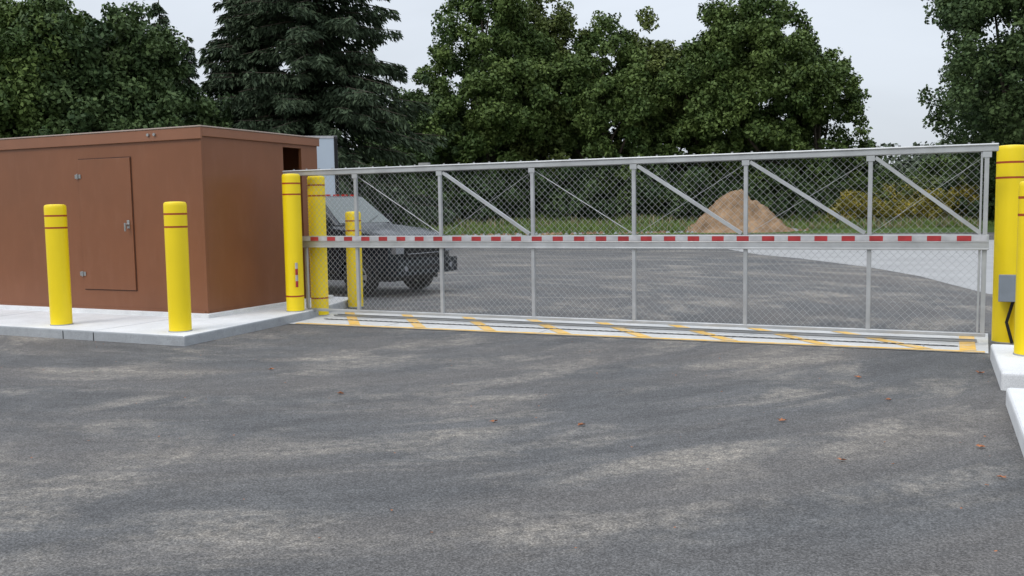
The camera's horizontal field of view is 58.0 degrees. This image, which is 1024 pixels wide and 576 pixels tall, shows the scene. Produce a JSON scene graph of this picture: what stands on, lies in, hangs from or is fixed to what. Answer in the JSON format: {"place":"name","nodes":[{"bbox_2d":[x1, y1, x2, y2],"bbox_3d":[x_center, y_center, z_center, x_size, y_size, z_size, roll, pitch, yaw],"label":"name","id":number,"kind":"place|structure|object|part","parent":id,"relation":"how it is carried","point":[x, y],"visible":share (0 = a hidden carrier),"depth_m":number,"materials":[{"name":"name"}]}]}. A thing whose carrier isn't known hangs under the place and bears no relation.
{"place":"outdoors","nodes":[
{"label":"outdoors","id":0,"kind":"place"},
{"bbox_2d":[0,232,1023,575],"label":"asphalt pavement","id":1,"kind":"structure","parent":0,"point":[248,462],"depth_m":6.34,"materials":[{"name":"grey asphalt"}]},
{"bbox_2d":[0,297,347,345],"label":"concrete pad","id":2,"kind":"object","parent":1,"relation":"on","point":[34,323],"visible":0.41,"depth_m":12.38,"materials":[{"name":"grey concrete"}]},
{"bbox_2d":[44,204,72,325],"bbox_3d":[-6.114,-0.313,12.438,0.287,1.625,0.287,1,5,25],"label":"bollard","id":3,"kind":"object","parent":2,"relation":"on","point":[57,257],"visible":1,"depth_m":12.34,"materials":[{"name":"yellow plastic"}]},
{"bbox_2d":[4,311,167,340],"bbox_3d":[-7.228,0.495,13.481,4.862,0.131,1.534,1,5,25],"label":"pad joint","id":4,"kind":"object","parent":2,"relation":"on","point":[93,332],"visible":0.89,"depth_m":12.01,"materials":[{"name":"concrete"}]},
{"bbox_2d":[0,295,332,317],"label":"enclosure plinth","id":5,"kind":"structure","parent":2,"relation":"on","point":[158,313],"depth_m":13.78,"materials":[{"name":"concrete"}]},
{"bbox_2d":[0,125,319,313],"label":"brown utility enclosure","id":6,"kind":"object","parent":5,"relation":"on","point":[113,191],"visible":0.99,"depth_m":13.73,"materials":[{"name":"paint"}]},
{"bbox_2d":[78,157,136,289],"bbox_3d":[-6.017,-0.944,13.712,1.050,1.940,0.020,1,5,25],"label":"door","id":7,"kind":"structure","parent":6,"relation":"in","point":[105,186],"depth_m":13.69,"materials":[{"name":"brown paint"}]},
{"bbox_2d":[163,201,192,332],"bbox_3d":[-4.186,-0.268,11.557,0.287,1.625,0.287,1,5,25],"label":"bollard","id":8,"kind":"object","parent":2,"relation":"on","point":[177,264],"visible":1,"depth_m":11.45,"materials":[{"name":"yellow plastic"}]},
{"bbox_2d":[282,174,304,311],"bbox_3d":[-3.239,-0.669,13.666,0.275,2.035,0.275,1,5,25],"label":"gate guide post","id":9,"kind":"object","parent":2,"relation":"on","point":[292,219],"visible":1,"depth_m":13.56,"materials":[{"name":"yellow plastic"}]},
{"bbox_2d":[295,263,297,286],"bbox_3d":[-3.162,-0.191,13.554,0.025,0.358,0.030,1,5,25],"label":"reflector strip","id":10,"kind":"object","parent":9,"relation":"attached to","point":[296,270],"visible":1,"depth_m":13.54,"materials":[{"name":"white plastic"}]},
{"bbox_2d":[310,136,338,195],"bbox_3d":[-6.057,-2.252,25.858,2.424,3.440,7.000,-2,5,-10],"label":"box truck","id":11,"kind":"object","parent":1,"relation":"on","point":[327,152],"visible":0.06,"depth_m":22.60,"materials":[{"name":"white metal"}]},
{"bbox_2d":[345,211,363,307],"bbox_3d":[-2.613,-0.475,15.296,0.266,1.585,0.266,1,5,25],"label":"bollard","id":12,"kind":"object","parent":1,"relation":"on","point":[352,291],"visible":0.63,"depth_m":15.20,"materials":[{"name":"yellow plastic"}]},
{"bbox_2d":[325,194,456,296],"bbox_3d":[-3.958,-0.928,18.866,5.590,1.935,2.260,2,6,32],"label":"pickup truck","id":13,"kind":"object","parent":1,"relation":"on","point":[415,261],"visible":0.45,"depth_m":17.43,"materials":[{"name":"grey paint"}]},
{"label":"windows","id":14,"kind":"part","parent":13,"relation":"part of","materials":[{"name":"grey glass"}]},
{"bbox_2d":[30,341,1005,550],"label":"fallen leaves","id":15,"kind":"object","parent":1,"relation":"on","point":[781,419],"visible":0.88,"depth_m":6.76,"materials":[{"name":"brown plant"}]},
{"bbox_2d":[288,312,987,352],"bbox_3d":[1.099,0.525,12.237,9.403,0.001,1.638,1,5,23],"label":"concrete apron","id":16,"kind":"object","parent":1,"relation":"on","point":[981,343],"visible":0.6,"depth_m":11.74,"materials":[{"name":"grey concrete"}]},
{"bbox_2d":[307,176,328,315],"bbox_3d":[-2.972,-0.646,14.143,0.275,2.135,0.275,1,5,25],"label":"gate guide post","id":17,"kind":"object","parent":16,"relation":"on","point":[320,260],"visible":0.8,"depth_m":14.04,"materials":[{"name":"yellow plastic"}]},
{"bbox_2d":[282,142,998,336],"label":"sliding gate","id":18,"kind":"structure","parent":17,"relation":"attached to","point":[868,242],"depth_m":11.54,"materials":[{"name":"metal"}]},
{"bbox_2d":[324,318,957,345],"bbox_3d":[1.066,0.544,11.910,8.450,0.006,0.044,1,5,25],"label":"slot drain","id":19,"kind":"object","parent":16,"relation":"on","point":[656,332],"visible":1,"depth_m":11.50,"materials":[{"name":"metal"}]},
{"bbox_2d":[299,312,984,351],"bbox_3d":[1.168,0.529,12.130,8.922,0.001,1.453,1,5,23],"label":"hatch marking","id":20,"kind":"object","parent":16,"relation":"on","point":[965,346],"visible":0.78,"depth_m":11.38,"materials":[{"name":"yellow paint"}]},
{"bbox_2d":[334,314,976,341],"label":"gate track","id":21,"kind":"structure","parent":16,"relation":"on","point":[722,330],"depth_m":11.86,"materials":[{"name":"metal"}]},
{"bbox_2d":[729,240,993,293],"bbox_3d":[18.689,-0.703,23.373,33.500,0.001,30.000,1,5,25],"label":"gravel area","id":22,"kind":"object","parent":1,"relation":"on","point":[879,260],"visible":0.56,"depth_m":25.44,"materials":[{"name":"grey gravel"}]},
{"bbox_2d":[1006,388,1023,456],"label":"kerb","id":23,"kind":"structure","parent":1,"relation":"on","point":[1015,402],"depth_m":6.60,"materials":[{"name":"concrete"}]},
{"bbox_2d":[13,0,1021,164],"label":"sky","id":24,"kind":"structure","parent":0,"point":[889,43],"materials":[{"name":"white"}]},
{"bbox_2d":[563,227,993,234],"bbox_3d":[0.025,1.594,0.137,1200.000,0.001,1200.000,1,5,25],"label":"ground","id":25,"kind":"structure","parent":0,"point":[951,230],"depth_m":53.09,"materials":[{"name":"green plant"}]},
{"bbox_2d":[0,0,106,137],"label":"broadleaf tree","id":26,"kind":"object","parent":25,"relation":"on","point":[19,56],"visible":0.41,"depth_m":30.77,"materials":[{"name":"green plant"}]},
{"bbox_2d":[8,0,194,137],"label":"broadleaf tree","id":27,"kind":"object","parent":25,"relation":"on","point":[119,55],"visible":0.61,"depth_m":31.79,"materials":[{"name":"green plant"}]},
{"bbox_2d":[148,0,180,114],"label":"tree","id":28,"kind":"object","parent":25,"relation":"on","point":[157,9],"depth_m":58.48,"materials":[{"name":"green plant"}]},
{"bbox_2d":[112,62,235,127],"bbox_3d":[-13.010,-5.018,35.654,5.541,7.744,5.277,1,5,25],"label":"broadleaf tree","id":29,"kind":"object","parent":25,"relation":"on","point":[202,109],"visible":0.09,"depth_m":35.34,"materials":[{"name":"green plant"}]},
{"bbox_2d":[179,37,199,119],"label":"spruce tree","id":30,"kind":"object","parent":25,"relation":"on","point":[189,56],"visible":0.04,"depth_m":60.80,"materials":[{"name":"green plant"}]},
{"bbox_2d":[197,0,307,134],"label":"spruce tree","id":31,"kind":"object","parent":25,"relation":"on","point":[223,77],"visible":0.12,"depth_m":39.38,"materials":[{"name":"green plant"}]},
{"bbox_2d":[215,0,460,235],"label":"spruce tree","id":32,"kind":"object","parent":25,"relation":"on","point":[311,98],"visible":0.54,"depth_m":37.95,"materials":[{"name":"green plant"}]},
{"bbox_2d":[339,162,435,229],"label":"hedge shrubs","id":33,"kind":"object","parent":25,"relation":"on","point":[410,185],"depth_m":39.33,"materials":[{"name":"green plant"}]},
{"bbox_2d":[469,0,619,197],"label":"maple tree","id":34,"kind":"object","parent":25,"relation":"on","point":[557,24],"visible":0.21,"depth_m":64.65,"materials":[{"name":"green plant"}]},
{"bbox_2d":[421,220,695,235],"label":"lot edge weeds","id":35,"kind":"object","parent":25,"relation":"on","point":[562,228],"visible":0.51,"depth_m":56.85,"materials":[{"name":"green plant"}]},
{"bbox_2d":[461,228,808,234],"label":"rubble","id":36,"kind":"object","parent":25,"relation":"on","point":[594,232],"visible":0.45,"depth_m":55.76,"materials":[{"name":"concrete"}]},
{"bbox_2d":[404,207,994,235],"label":"grass bank","id":37,"kind":"structure","parent":25,"relation":"on","point":[844,228],"depth_m":60.13,"materials":[{"name":"green plant"}]},
{"bbox_2d":[349,116,442,225],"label":"maple tree","id":38,"kind":"object","parent":37,"relation":"on","point":[427,173],"visible":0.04,"depth_m":59.88,"materials":[{"name":"green plant"}]},
{"bbox_2d":[384,72,487,226],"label":"maple tree","id":39,"kind":"object","parent":37,"relation":"on","point":[418,95],"visible":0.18,"depth_m":61.08,"materials":[{"name":"green plant"}]},
{"bbox_2d":[410,0,570,189],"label":"maple tree","id":40,"kind":"object","parent":37,"relation":"on","point":[525,69],"visible":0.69,"depth_m":61.31,"materials":[{"name":"green plant"}]},
{"bbox_2d":[528,10,675,218],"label":"maple tree","id":41,"kind":"object","parent":37,"relation":"on","point":[637,88],"visible":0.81,"depth_m":62.66,"materials":[{"name":"green plant"}]},
{"bbox_2d":[385,151,875,223],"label":"understory shrubs","id":42,"kind":"object","parent":37,"relation":"on","point":[768,198],"visible":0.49,"depth_m":61.73,"materials":[{"name":"green plant"}]},
{"bbox_2d":[605,6,723,173],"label":"maple tree","id":43,"kind":"object","parent":37,"relation":"on","point":[663,50],"visible":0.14,"depth_m":65.18,"materials":[{"name":"green plant"}]},
{"bbox_2d":[422,211,978,234],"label":"dry weeds","id":44,"kind":"object","parent":37,"relation":"on","point":[813,225],"visible":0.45,"depth_m":58.71,"materials":[{"name":"plant"}]},
{"bbox_2d":[635,30,766,183],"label":"maple tree","id":45,"kind":"object","parent":37,"relation":"on","point":[679,134],"visible":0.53,"depth_m":62.94,"materials":[{"name":"green plant"}]},
{"bbox_2d":[675,0,836,205],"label":"maple tree","id":46,"kind":"object","parent":37,"relation":"on","point":[761,54],"visible":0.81,"depth_m":61.27,"materials":[{"name":"green plant"}]},
{"bbox_2d":[762,32,886,197],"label":"maple tree","id":47,"kind":"object","parent":37,"relation":"on","point":[848,108],"visible":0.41,"depth_m":63.55,"materials":[{"name":"green plant"}]},
{"bbox_2d":[824,182,992,222],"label":"goldenrod patch","id":48,"kind":"object","parent":37,"relation":"on","point":[854,205],"visible":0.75,"depth_m":60.06,"materials":[{"name":"plant"}]},
{"bbox_2d":[824,172,994,211],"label":"shrub mass","id":49,"kind":"object","parent":37,"relation":"on","point":[935,180],"visible":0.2,"depth_m":63.81,"materials":[{"name":"green plant"}]},
{"bbox_2d":[875,154,983,189],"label":"young trees","id":50,"kind":"object","parent":37,"relation":"on","point":[939,159],"visible":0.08,"depth_m":69.61,"materials":[{"name":"green plant"}]},
{"bbox_2d":[683,189,794,232],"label":"soil pile","id":51,"kind":"object","parent":25,"relation":"on","point":[758,212],"visible":0.59,"depth_m":54.89,"materials":[{"name":"brown soil"}]},
{"bbox_2d":[537,137,984,207],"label":"distant treeline","id":52,"kind":"object","parent":25,"relation":"on","point":[902,164],"visible":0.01,"depth_m":115.34,"materials":[{"name":"green plant"}]},
{"bbox_2d":[916,0,1023,180],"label":"broadleaf tree","id":53,"kind":"object","parent":25,"relation":"on","point":[984,90],"visible":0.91,"depth_m":43.76,"materials":[{"name":"green plant"}]},
{"bbox_2d":[938,118,1023,220],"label":"broadleaf tree","id":54,"kind":"object","parent":25,"relation":"on","point":[967,160],"visible":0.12,"depth_m":60.00,"materials":[{"name":"green plant"}]},
{"bbox_2d":[990,344,1023,390],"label":"kerb island","id":55,"kind":"structure","parent":0,"point":[1008,366],"depth_m":8.15,"materials":[{"name":"concrete"}]},
{"bbox_2d":[991,145,1023,343],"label":"gate receiver post","id":56,"kind":"object","parent":55,"relation":"on","point":[1009,168],"visible":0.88,"depth_m":10.32,"materials":[{"name":"yellow plastic"}]},
{"bbox_2d":[998,275,1015,342],"bbox_3d":[5.555,0.242,10.251,0.290,0.790,0.175,1,5,25],"label":"junction box","id":57,"kind":"object","parent":56,"relation":"attached to","point":[1007,289],"visible":0.59,"depth_m":10.19,"materials":[{"name":"grey plastic"}]},
{"bbox_2d":[1013,181,1023,356],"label":"bollard","id":58,"kind":"object","parent":55,"relation":"on","point":[1019,327],"visible":1,"depth_m":8.57,"materials":[{"name":"yellow plastic"}]}
]}

